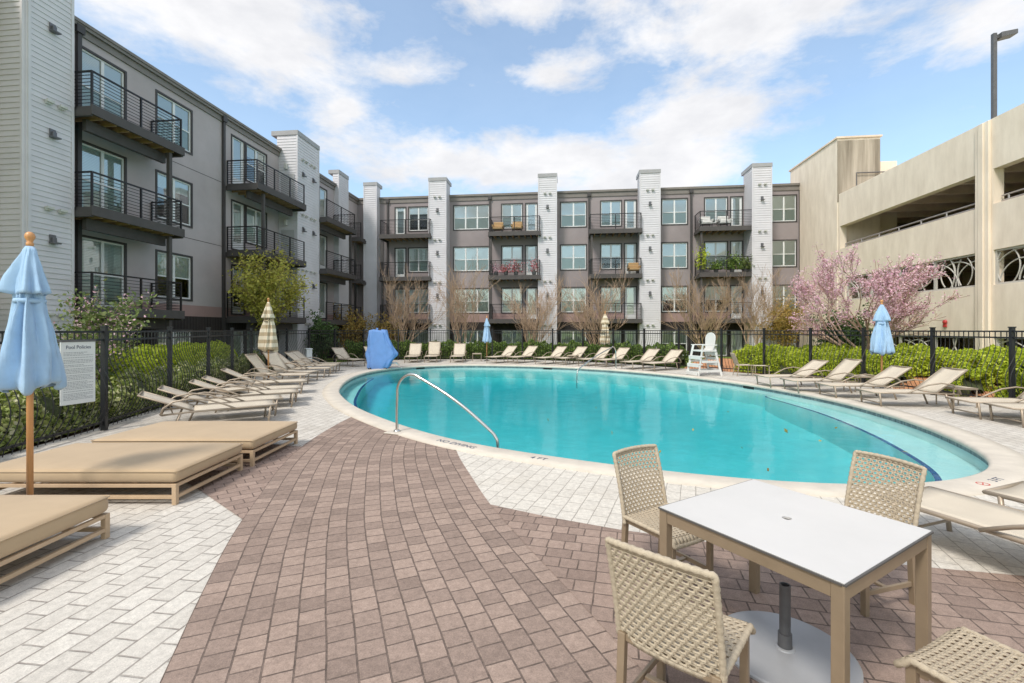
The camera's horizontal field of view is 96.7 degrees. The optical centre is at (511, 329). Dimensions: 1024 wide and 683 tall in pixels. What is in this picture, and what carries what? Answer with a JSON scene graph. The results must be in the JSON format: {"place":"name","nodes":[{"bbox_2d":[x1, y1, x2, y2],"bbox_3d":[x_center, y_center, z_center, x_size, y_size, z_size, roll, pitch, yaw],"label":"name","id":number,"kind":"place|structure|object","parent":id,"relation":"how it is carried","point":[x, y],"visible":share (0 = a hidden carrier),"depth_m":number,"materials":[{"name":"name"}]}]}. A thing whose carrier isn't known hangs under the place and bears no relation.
{"place":"outdoors","nodes":[
{"label":"outdoors","id":0,"kind":"place"},
{"bbox_2d":[269,357,736,367],"bbox_3d":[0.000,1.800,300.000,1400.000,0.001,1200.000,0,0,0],"label":"ground","id":1,"kind":"structure","parent":0,"point":[338,360],"depth_m":26.85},
{"bbox_2d":[48,279,165,381],"bbox_3d":[-8.902,0.377,9.616,2.651,2.959,2.236,0,0,40],"label":"flowering shrub","id":2,"kind":"object","parent":1,"relation":"on","point":[117,321],"visible":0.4,"depth_m":9.55,"materials":[{"name":"green plant"}]},
{"bbox_2d":[0,340,238,411],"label":"hedge","id":3,"kind":"object","parent":1,"relation":"on","point":[160,346],"visible":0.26,"depth_m":12.44,"materials":[{"name":"green plant"}]},
{"bbox_2d":[0,0,358,364],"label":"apartment building","id":4,"kind":"structure","parent":1,"relation":"on","point":[123,169],"depth_m":16.14,"materials":[{"name":"paint"}]},
{"bbox_2d":[82,45,126,119],"bbox_3d":[-13.522,-7.815,15.026,0.125,2.310,1.582,0,0,6],"label":"window","id":5,"kind":"structure","parent":4,"relation":"in","point":[89,61],"depth_m":15.15,"materials":[{"name":"clear glass"}]},
{"bbox_2d":[82,140,126,213],"bbox_3d":[-13.522,-4.835,15.026,0.125,2.310,1.582,0,0,6],"label":"window","id":6,"kind":"structure","parent":4,"relation":"in","point":[100,161],"depth_m":15.15,"materials":[{"name":"clear glass"}]},
{"bbox_2d":[82,235,126,306],"bbox_3d":[-13.522,-1.855,15.026,0.125,2.310,1.582,0,0,6],"label":"window","id":7,"kind":"structure","parent":4,"relation":"in","point":[101,256],"depth_m":15.15,"materials":[{"name":"clear glass"}]},
{"bbox_2d":[155,89,192,155],"bbox_3d":[-13.212,-8.050,17.778,0.125,1.840,1.700,0,0,7],"label":"window","id":8,"kind":"structure","parent":4,"relation":"in","point":[170,105],"depth_m":17.84,"materials":[{"name":"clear glass"}]},
{"bbox_2d":[155,169,192,228],"bbox_3d":[-13.212,-5.070,17.778,0.125,1.840,1.700,0,0,7],"label":"window","id":9,"kind":"structure","parent":4,"relation":"in","point":[179,187],"depth_m":17.92,"materials":[{"name":"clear glass"}]},
{"bbox_2d":[155,249,192,300],"bbox_3d":[-13.212,-2.090,17.778,0.125,1.840,1.700,0,0,7],"label":"window","id":10,"kind":"structure","parent":4,"relation":"in","point":[180,262],"depth_m":17.92,"materials":[{"name":"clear glass"}]},
{"bbox_2d":[231,134,245,183],"bbox_3d":[-12.818,-7.815,21.236,0.125,2.310,0.927,0,0,7],"label":"door","id":11,"kind":"structure","parent":4,"relation":"in","point":[236,145],"depth_m":21.33,"materials":[{"name":"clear glass"}]},
{"bbox_2d":[231,199,245,249],"bbox_3d":[-12.818,-4.835,21.236,0.125,2.310,0.927,0,0,7],"label":"door","id":12,"kind":"structure","parent":4,"relation":"in","point":[236,209],"depth_m":21.33,"materials":[{"name":"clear glass"}]},
{"bbox_2d":[246,142,266,185],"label":"window","id":13,"kind":"structure","parent":4,"relation":"in","point":[251,153],"depth_m":22.46,"materials":[{"name":"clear glass"}]},
{"bbox_2d":[246,205,266,248],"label":"window","id":14,"kind":"structure","parent":4,"relation":"in","point":[253,217],"depth_m":22.39,"materials":[{"name":"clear glass"}]},
{"bbox_2d":[222,241,316,359],"bbox_3d":[-11.133,-1.268,20.922,3.770,6.341,5.380,0,0,-32],"label":"young tree","id":15,"kind":"object","parent":1,"relation":"on","point":[257,292],"visible":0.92,"depth_m":20.03,"materials":[{"name":"green plant"}]},
{"bbox_2d":[302,309,340,360],"bbox_3d":[-10.662,0.344,25.113,2.218,3.029,2.612,0,0,0],"label":"evergreen shrub","id":16,"kind":"object","parent":1,"relation":"on","point":[319,326],"visible":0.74,"depth_m":24.94,"materials":[{"name":"green plant"}]},
{"bbox_2d":[0,359,661,455],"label":"planting bed","id":17,"kind":"object","parent":1,"relation":"on","point":[58,438],"visible":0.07,"depth_m":8.28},
{"bbox_2d":[0,350,265,453],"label":"ivy border","id":18,"kind":"object","parent":17,"relation":"on","point":[13,400],"visible":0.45,"depth_m":8.14,"materials":[{"name":"green plant"}]},
{"bbox_2d":[0,326,289,456],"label":"metal fence","id":19,"kind":"object","parent":17,"relation":"on","point":[103,339],"visible":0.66,"depth_m":9.05,"materials":[{"name":"metal"}]},
{"bbox_2d":[57,340,95,405],"bbox_3d":[-6.752,0.635,6.952,0.350,0.970,0.470,0,0,12],"label":"pool sign","id":20,"kind":"object","parent":19,"relation":"hanging from","point":[78,357],"visible":0.98,"depth_m":6.92,"materials":[{"name":"white"}]},
{"bbox_2d":[344,339,688,365],"bbox_3d":[-0.234,1.150,26.006,19.086,1.261,4.817,0,0,14],"label":"hedge","id":21,"kind":"object","parent":17,"relation":"on","point":[352,349],"visible":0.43,"depth_m":26.59,"materials":[{"name":"green plant"}]},
{"bbox_2d":[333,303,383,348],"bbox_3d":[-10.042,0.028,29.525,3.548,3.662,3.324,0,0,-11],"label":"yellow shrub","id":22,"kind":"object","parent":1,"relation":"on","point":[353,326],"visible":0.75,"depth_m":29.02,"materials":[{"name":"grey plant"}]},
{"bbox_2d":[371,259,455,341],"bbox_3d":[-6.280,-1.295,29.063,5.514,6.404,4.469,0,0,0],"label":"bare tree","id":23,"kind":"object","parent":1,"relation":"on","point":[399,314],"visible":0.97,"depth_m":28.76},
{"bbox_2d":[430,255,499,342],"bbox_3d":[-3.483,-1.389,28.269,3.810,6.594,6.225,0,0,-38],"label":"bare tree","id":24,"kind":"object","parent":1,"relation":"on","point":[459,305],"visible":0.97,"depth_m":28.44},
{"bbox_2d":[0,359,1023,682],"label":"pool deck","id":25,"kind":"structure","parent":1,"relation":"on","point":[120,603],"depth_m":3.44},
{"bbox_2d":[0,232,66,494],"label":"closed umbrella","id":26,"kind":"object","parent":25,"relation":"on","point":[31,360],"visible":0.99,"depth_m":4.13,"materials":[{"name":"fabric"}]},
{"bbox_2d":[0,495,109,583],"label":"daybed","id":27,"kind":"object","parent":25,"relation":"on","point":[26,521],"visible":1,"depth_m":3.43,"materials":[{"name":"beige fabric"}]},
{"bbox_2d":[0,442,242,504],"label":"daybed","id":28,"kind":"object","parent":25,"relation":"on","point":[83,464],"visible":0.98,"depth_m":4.70,"materials":[{"name":"beige fabric"}]},
{"bbox_2d":[91,421,297,466],"bbox_3d":[-4.320,1.551,6.380,2.088,0.379,1.228,0,0,0],"label":"daybed","id":29,"kind":"object","parent":25,"relation":"on","point":[251,434],"visible":0.75,"depth_m":6.12,"materials":[{"name":"beige fabric"}]},
{"bbox_2d":[137,391,277,420],"bbox_3d":[-5.460,1.404,8.283,2.063,0.683,0.814,0,0,-34],"label":"pool lounger","id":30,"kind":"object","parent":25,"relation":"on","point":[177,404],"visible":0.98,"depth_m":8.17,"materials":[{"name":"brown metal"}]},
{"bbox_2d":[157,385,283,420],"bbox_3d":[-5.730,1.404,9.064,2.063,0.683,0.814,0,0,-32],"label":"pool lounger","id":31,"kind":"object","parent":25,"relation":"on","point":[174,391],"visible":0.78,"depth_m":9.05,"materials":[{"name":"brown metal"}]},
{"bbox_2d":[182,444,300,518],"bbox_3d":[-4.075,1.734,6.469,5.372,0.001,1.644,0,0,38],"label":"brown paved wedge","id":32,"kind":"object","parent":25,"relation":"on","point":[236,492],"visible":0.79,"depth_m":5.24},
{"bbox_2d":[188,379,298,412],"bbox_3d":[-5.890,1.404,10.115,2.063,0.683,0.814,0,0,-29],"label":"pool lounger","id":33,"kind":"object","parent":25,"relation":"on","point":[291,391],"visible":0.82,"depth_m":10.07,"materials":[{"name":"brown metal"}]},
{"bbox_2d":[201,375,302,401],"bbox_3d":[-6.154,1.404,10.893,2.063,0.683,0.814,0,0,-27],"label":"pool lounger","id":34,"kind":"object","parent":25,"relation":"on","point":[216,380],"visible":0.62,"depth_m":10.95,"materials":[{"name":"brown metal"}]},
{"bbox_2d":[220,368,307,396],"bbox_3d":[-6.672,1.379,12.359,2.038,0.735,0.814,0,0,-23],"label":"pool lounger","id":35,"kind":"object","parent":25,"relation":"on","point":[234,373],"visible":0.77,"depth_m":12.29,"materials":[{"name":"brown metal"}]},
{"bbox_2d":[258,298,278,383],"bbox_3d":[-7.955,0.346,14.873,0.561,2.787,0.492,0,0,26],"label":"closed umbrella","id":36,"kind":"object","parent":25,"relation":"on","point":[267,340],"visible":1,"depth_m":14.75,"materials":[{"name":"fabric"}]},
{"bbox_2d":[245,353,311,384],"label":"pool lounger","id":37,"kind":"object","parent":25,"relation":"on","point":[257,362],"visible":0.74,"depth_m":14.42,"materials":[{"name":"fabric"}]},
{"bbox_2d":[262,351,320,379],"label":"pool lounger","id":38,"kind":"object","parent":25,"relation":"on","point":[276,359],"visible":0.81,"depth_m":15.74,"materials":[{"name":"fabric"}]},
{"bbox_2d":[365,328,401,368],"bbox_3d":[-5.761,0.835,20.523,1.564,1.850,0.796,0,0,-8],"label":"pool lift","id":39,"kind":"object","parent":25,"relation":"on","point":[381,352],"visible":1,"depth_m":20.22,"materials":[{"name":"blue plastic"}]},
{"bbox_2d":[160,417,649,682],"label":"brown path","id":40,"kind":"structure","parent":25,"relation":"on","point":[356,551],"depth_m":3.03,"materials":[{"name":"brick"}]},
{"bbox_2d":[384,373,498,447],"bbox_3d":[-1.134,1.503,7.345,2.076,1.575,0.300,0,0,23],"label":"handrail","id":41,"kind":"object","parent":40,"relation":"on","point":[396,431],"visible":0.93,"depth_m":7.42,"materials":[{"name":"metal"}]},
{"bbox_2d":[285,328,679,367],"bbox_3d":[-1.242,0.863,23.573,17.717,1.875,6.649,0,0,0],"label":"metal fence","id":42,"kind":"object","parent":25,"relation":"on","point":[491,330],"visible":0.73,"depth_m":24.42,"materials":[{"name":"metal"}]},
{"bbox_2d":[323,364,1023,498],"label":"pool coping","id":43,"kind":"object","parent":25,"relation":"on","point":[1006,463],"visible":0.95,"depth_m":6.47,"materials":[{"name":"concrete"}]},
{"bbox_2d":[686,332,722,375],"bbox_3d":[7.349,0.924,17.442,1.098,1.660,0.779,0,0,-14],"label":"lifeguard chair","id":44,"kind":"object","parent":25,"relation":"on","point":[709,345],"visible":0.96,"depth_m":17.38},
{"bbox_2d":[455,450,1023,575],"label":"white paved field","id":45,"kind":"structure","parent":25,"relation":"on","point":[578,496],"depth_m":4.57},
{"bbox_2d":[753,359,828,387],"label":"pool lounger","id":46,"kind":"object","parent":25,"relation":"on","point":[812,366],"visible":0.95,"depth_m":14.05,"materials":[{"name":"fabric"}]},
{"bbox_2d":[780,358,861,392],"bbox_3d":[8.707,1.281,12.862,1.895,0.930,0.814,0,0,1],"label":"pool lounger","id":47,"kind":"object","parent":25,"relation":"on","point":[843,369],"visible":0.98,"depth_m":12.83,"materials":[{"name":"brown metal"}]},
{"bbox_2d":[677,327,1023,397],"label":"metal fence","id":48,"kind":"object","parent":25,"relation":"on","point":[1012,337],"visible":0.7,"depth_m":13.04,"materials":[{"name":"metal"}]},
{"bbox_2d":[814,365,911,399],"bbox_3d":[9.016,1.336,11.727,1.986,0.820,0.814,0,0,3],"label":"pool lounger","id":49,"kind":"object","parent":25,"relation":"on","point":[887,376],"visible":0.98,"depth_m":11.67,"materials":[{"name":"brown metal"}]},
{"bbox_2d":[870,300,894,388],"bbox_3d":[10.345,0.447,12.701,0.543,2.587,0.506,0,0,21],"label":"closed umbrella","id":50,"kind":"object","parent":25,"relation":"on","point":[881,342],"visible":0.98,"depth_m":12.66,"materials":[{"name":"blue fabric"}]},
{"bbox_2d":[855,367,967,408],"bbox_3d":[9.124,1.307,10.445,1.942,0.877,0.814,0,0,6],"label":"pool lounger","id":51,"kind":"object","parent":25,"relation":"on","point":[939,380],"visible":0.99,"depth_m":10.38,"materials":[{"name":"brown metal"}]},
{"bbox_2d":[880,486,1023,544],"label":"pool lounger","id":52,"kind":"object","parent":25,"relation":"on","point":[995,519],"visible":0.74,"depth_m":3.52,"materials":[{"name":"fabric"}]},
{"bbox_2d":[945,386,1023,419],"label":"pool lounger","id":53,"kind":"object","parent":25,"relation":"on","point":[984,398],"visible":0.97,"depth_m":9.23,"materials":[{"name":"brown metal"}]},
{"bbox_2d":[982,481,1023,505],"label":"pool lounger","id":54,"kind":"object","parent":25,"relation":"on","point":[1013,491],"visible":0.78,"depth_m":3.93,"materials":[{"name":"beige metal"}]},
{"bbox_2d":[983,402,1023,427],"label":"pool lounger","id":55,"kind":"object","parent":25,"relation":"on","point":[1016,406],"visible":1,"depth_m":8.49,"materials":[{"name":"beige metal"}]},
{"bbox_2d":[496,269,574,343],"bbox_3d":[1.466,-0.969,28.863,5.090,5.754,5.732,0,0,0],"label":"bare tree","id":56,"kind":"object","parent":1,"relation":"on","point":[532,326],"visible":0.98,"depth_m":28.46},
{"bbox_2d":[349,162,799,356],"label":"apartment building","id":57,"kind":"structure","parent":1,"relation":"on","point":[652,228],"depth_m":31.40,"materials":[{"name":"paint"}]},
{"bbox_2d":[394,248,405,276],"bbox_3d":[-8.118,-4.835,33.171,0.894,2.310,0.125,0,0,6],"label":"door","id":58,"kind":"structure","parent":57,"relation":"in","point":[400,252],"depth_m":33.21,"materials":[{"name":"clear glass"}]},
{"bbox_2d":[408,247,427,272],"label":"window","id":59,"kind":"structure","parent":57,"relation":"in","point":[418,255],"depth_m":33.06,"materials":[{"name":"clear glass"}]},
{"bbox_2d":[408,288,427,313],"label":"window","id":60,"kind":"structure","parent":57,"relation":"in","point":[411,291],"depth_m":33.04,"materials":[{"name":"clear glass"}]},
{"bbox_2d":[453,204,488,230],"bbox_3d":[-2.893,-8.050,32.574,2.685,1.840,0.125,0,0,7],"label":"window","id":61,"kind":"structure","parent":57,"relation":"in","point":[465,217],"depth_m":32.62,"materials":[{"name":"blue glass"}]},
{"bbox_2d":[453,246,488,271],"bbox_3d":[-2.893,-5.070,32.574,2.685,1.840,0.125,0,0,7],"label":"window","id":62,"kind":"structure","parent":57,"relation":"in","point":[463,256],"depth_m":32.62,"materials":[{"name":"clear glass"}]},
{"bbox_2d":[453,288,488,313],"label":"window","id":63,"kind":"structure","parent":57,"relation":"in","point":[484,308],"depth_m":32.55,"materials":[{"name":"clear glass"}]},
{"bbox_2d":[501,203,522,228],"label":"window","id":64,"kind":"structure","parent":57,"relation":"in","point":[513,209],"depth_m":32.27,"materials":[{"name":"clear glass"}]},
{"bbox_2d":[501,245,522,270],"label":"window","id":65,"kind":"structure","parent":57,"relation":"in","point":[515,252],"depth_m":32.27,"materials":[{"name":"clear glass"}]},
{"bbox_2d":[501,287,522,312],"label":"window","id":66,"kind":"structure","parent":57,"relation":"in","point":[509,292],"depth_m":32.27,"materials":[{"name":"clear glass"}]},
{"bbox_2d":[525,202,537,230],"bbox_3d":[1.382,-7.815,32.087,0.916,2.310,0.125,0,0,7],"label":"door","id":67,"kind":"structure","parent":57,"relation":"in","point":[531,209],"depth_m":32.12,"materials":[{"name":"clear glass"}]},
{"bbox_2d":[525,245,537,274],"bbox_3d":[1.382,-4.835,32.087,0.916,2.310,0.125,0,0,7],"label":"door","id":68,"kind":"structure","parent":57,"relation":"in","point":[531,251],"depth_m":32.12,"materials":[{"name":"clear glass"}]},
{"bbox_2d":[560,201,586,227],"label":"window","id":69,"kind":"structure","parent":57,"relation":"in","point":[574,214],"depth_m":31.79,"materials":[{"name":"clear glass"}]},
{"bbox_2d":[560,244,586,270],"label":"window","id":70,"kind":"structure","parent":57,"relation":"in","point":[572,256],"depth_m":31.80,"materials":[{"name":"clear glass"}]},
{"bbox_2d":[560,287,586,312],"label":"window","id":71,"kind":"structure","parent":57,"relation":"in","point":[584,290],"depth_m":31.80,"materials":[{"name":"clear glass"}]},
{"bbox_2d":[600,200,621,226],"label":"window","id":72,"kind":"structure","parent":57,"relation":"in","point":[608,206],"depth_m":31.49,"materials":[{"name":"clear glass"}]},
{"bbox_2d":[600,243,621,269],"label":"window","id":73,"kind":"structure","parent":57,"relation":"in","point":[609,250],"depth_m":31.48,"materials":[{"name":"clear glass"}]},
{"bbox_2d":[600,286,621,312],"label":"window","id":74,"kind":"structure","parent":57,"relation":"in","point":[602,288],"depth_m":31.48,"materials":[{"name":"clear glass"}]},
{"bbox_2d":[624,199,636,227],"bbox_3d":[8.147,-7.815,31.316,0.879,2.310,0.125,0,0,6],"label":"door","id":75,"kind":"structure","parent":57,"relation":"in","point":[630,206],"depth_m":31.35,"materials":[{"name":"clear glass"}]},
{"bbox_2d":[624,286,636,318],"bbox_3d":[8.147,-1.855,31.316,0.879,2.310,0.125,0,0,6],"label":"door","id":76,"kind":"structure","parent":57,"relation":"in","point":[631,296],"depth_m":31.35,"materials":[{"name":"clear glass"}]},
{"bbox_2d":[661,198,687,225],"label":"window","id":77,"kind":"structure","parent":57,"relation":"in","point":[674,211],"depth_m":31.02,"materials":[{"name":"clear glass"}]},
{"bbox_2d":[661,242,687,268],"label":"window","id":78,"kind":"structure","parent":57,"relation":"in","point":[673,254],"depth_m":31.02,"materials":[{"name":"clear glass"}]},
{"bbox_2d":[704,196,727,223],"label":"window","id":79,"kind":"structure","parent":57,"relation":"in","point":[710,203],"depth_m":30.71,"materials":[{"name":"clear glass"}]},
{"bbox_2d":[704,241,727,268],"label":"window","id":80,"kind":"structure","parent":57,"relation":"in","point":[715,248],"depth_m":30.71,"materials":[{"name":"clear glass"}]},
{"bbox_2d":[730,196,742,225],"bbox_3d":[15.054,-7.815,30.531,0.842,2.310,0.125,0,0,7],"label":"door","id":81,"kind":"structure","parent":57,"relation":"in","point":[736,202],"depth_m":30.56,"materials":[{"name":"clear glass"}]},
{"bbox_2d":[772,194,796,222],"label":"window","id":82,"kind":"structure","parent":57,"relation":"in","point":[784,207],"depth_m":30.22,"materials":[{"name":"clear glass"}]},
{"bbox_2d":[772,239,796,267],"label":"window","id":83,"kind":"structure","parent":57,"relation":"in","point":[783,251],"depth_m":30.22,"materials":[{"name":"clear glass"}]},
{"bbox_2d":[772,284,796,311],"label":"window","id":84,"kind":"structure","parent":57,"relation":"in","point":[781,287],"depth_m":30.22,"materials":[{"name":"clear glass"}]},
{"bbox_2d":[553,257,629,345],"bbox_3d":[4.913,-1.295,28.528,4.469,6.404,5.514,0,0,-19],"label":"bare tree","id":85,"kind":"object","parent":1,"relation":"on","point":[584,311],"visible":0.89,"depth_m":27.85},
{"bbox_2d":[659,265,751,358],"bbox_3d":[11.117,-1.025,26.457,5.192,5.869,5.846,0,0,31],"label":"bare tree","id":86,"kind":"object","parent":1,"relation":"on","point":[704,324],"visible":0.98,"depth_m":26.29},
{"bbox_2d":[710,258,806,344],"bbox_3d":[14.371,-1.131,26.043,5.727,6.066,3.505,0,0,7],"label":"bare tree","id":87,"kind":"object","parent":1,"relation":"on","point":[754,317],"visible":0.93,"depth_m":26.37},
{"bbox_2d":[754,290,808,346],"bbox_3d":[16.855,-0.319,28.311,3.711,4.415,3.422,0,0,-20],"label":"tan shrub","id":88,"kind":"object","parent":1,"relation":"on","point":[783,323],"visible":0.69,"depth_m":27.82,"materials":[{"name":"brown plant"}]},
{"bbox_2d":[797,298,875,346],"bbox_3d":[13.880,0.170,18.872,2.702,2.911,2.535,0,0,0],"label":"bare shrub","id":89,"kind":"object","parent":1,"relation":"on","point":[847,327],"visible":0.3,"depth_m":18.43,"materials":[{"name":"brown plant"}]},
{"bbox_2d":[685,358,1007,396],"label":"mulch bank","id":90,"kind":"structure","parent":1,"relation":"on","point":[730,364],"depth_m":14.24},
{"bbox_2d":[732,342,915,385],"bbox_3d":[10.951,1.130,16.558,1.450,1.259,5.920,0,0,-25],"label":"shrub border","id":91,"kind":"object","parent":90,"relation":"on","point":[790,360],"visible":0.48,"depth_m":16.55,"materials":[{"name":"green plant"}]},
{"bbox_2d":[786,242,969,349],"bbox_3d":[13.198,-0.819,17.105,6.616,5.141,5.232,0,0,-35],"label":"redbud tree","id":92,"kind":"object","parent":90,"relation":"on","point":[889,292],"visible":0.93,"depth_m":16.14,"materials":[{"name":"pink plant"}]},
{"bbox_2d":[732,342,1023,384],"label":"hedge","id":93,"kind":"object","parent":90,"relation":"on","point":[1001,371],"visible":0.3,"depth_m":13.72,"materials":[{"name":"green plant"}]},
{"bbox_2d":[943,361,995,396],"bbox_3d":[12.038,1.295,12.120,1.162,0.924,0.879,0,0,0],"label":"shrub border","id":94,"kind":"object","parent":90,"relation":"on","point":[973,379],"visible":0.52,"depth_m":11.85,"materials":[{"name":"green plant"}]},
{"bbox_2d":[994,363,1023,397],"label":"shrub border","id":95,"kind":"object","parent":90,"relation":"on","point":[1005,393],"visible":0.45,"depth_m":10.59,"materials":[{"name":"green plant"}]},
{"bbox_2d":[789,103,1023,351],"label":"parking garage","id":96,"kind":"structure","parent":1,"relation":"on","point":[957,202],"depth_m":20.24,"materials":[{"name":"concrete"}]},
{"bbox_2d":[991,29,1017,118],"bbox_3d":[19.036,-9.409,17.636,0.765,4.297,0.340,0,0,7],"label":"street lamp","id":97,"kind":"object","parent":96,"relation":"on","point":[1002,35],"visible":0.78,"depth_m":17.61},
{"bbox_2d":[74,0,1023,197],"label":"sky","id":98,"kind":"structure","parent":0,"point":[483,96],"materials":[{"name":"blue"}]},
{"bbox_2d":[359,377,894,483],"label":"pool floor","id":99,"kind":"structure","parent":0,"point":[594,422],"depth_m":13.52,"materials":[{"name":"paint"}]},
{"bbox_2d":[341,379,373,407],"bbox_3d":[-4.953,2.475,14.438,0.899,0.830,9.866,0,0,-16],"label":"pool corner step","id":100,"kind":"object","parent":99,"relation":"on","point":[349,394],"visible":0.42,"depth_m":15.75,"materials":[{"name":"paint"}]},
{"bbox_2d":[765,397,981,482],"bbox_3d":[7.038,2.455,9.311,1.541,0.870,9.118,0,0,18],"label":"pool tanning shelf","id":101,"kind":"object","parent":99,"relation":"on","point":[944,464],"visible":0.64,"depth_m":9.14,"materials":[{"name":"paint"}]},
{"bbox_2d":[765,396,941,480],"bbox_3d":[6.718,2.016,9.404,0.874,0.001,9.178,0,0,18],"label":"pool step tile","id":102,"kind":"object","parent":101,"relation":"on","point":[936,476],"visible":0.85,"depth_m":7.74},
{"bbox_2d":[340,368,987,470],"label":"pool wall","id":103,"kind":"structure","parent":0,"point":[741,395],"depth_m":17.79,"materials":[{"name":"paint"}]},
{"bbox_2d":[340,366,987,464],"bbox_3d":[1.243,1.830,14.078,12.032,0.080,19.228,0,0,-33],"label":"pool tile band","id":104,"kind":"object","parent":103,"relation":"attached to","point":[899,422],"visible":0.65,"depth_m":13.92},
{"bbox_2d":[492,505,1023,682],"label":"brown paved field","id":105,"kind":"structure","parent":0,"point":[572,556],"depth_m":2.95,"materials":[{"name":"brick"}]},
{"bbox_2d":[612,444,713,605],"bbox_3d":[1.039,1.299,3.134,0.461,0.884,0.572,0,0,-32],"label":"woven chair","id":106,"kind":"object","parent":105,"relation":"on","point":[644,519],"visible":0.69,"depth_m":3.24,"materials":[{"name":"beige wicker"}]},
{"bbox_2d":[605,536,755,682],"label":"woven chair","id":107,"kind":"object","parent":105,"relation":"on","point":[708,661],"visible":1,"depth_m":1.80,"materials":[{"name":"beige wicker"}]},
{"bbox_2d":[727,582,863,682],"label":"umbrella stand","id":108,"kind":"object","parent":105,"relation":"on","point":[785,647],"visible":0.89,"depth_m":2.42,"materials":[{"name":"grey metal"}]},
{"bbox_2d":[658,479,933,682],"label":"dining table","id":109,"kind":"object","parent":105,"relation":"on","point":[840,555],"visible":0.91,"depth_m":2.25,"materials":[{"name":"beige metal"}]},
{"bbox_2d":[844,450,926,616],"bbox_3d":[2.309,1.299,3.012,0.572,0.884,0.461,0,0,-17],"label":"woven chair","id":110,"kind":"object","parent":105,"relation":"on","point":[868,592],"visible":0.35,"depth_m":3.02,"materials":[{"name":"beige wicker"}]},
{"bbox_2d":[893,626,1023,682],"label":"woven chair","id":111,"kind":"object","parent":105,"relation":"on","point":[957,643],"visible":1,"depth_m":1.78,"materials":[{"name":"beige wicker"}]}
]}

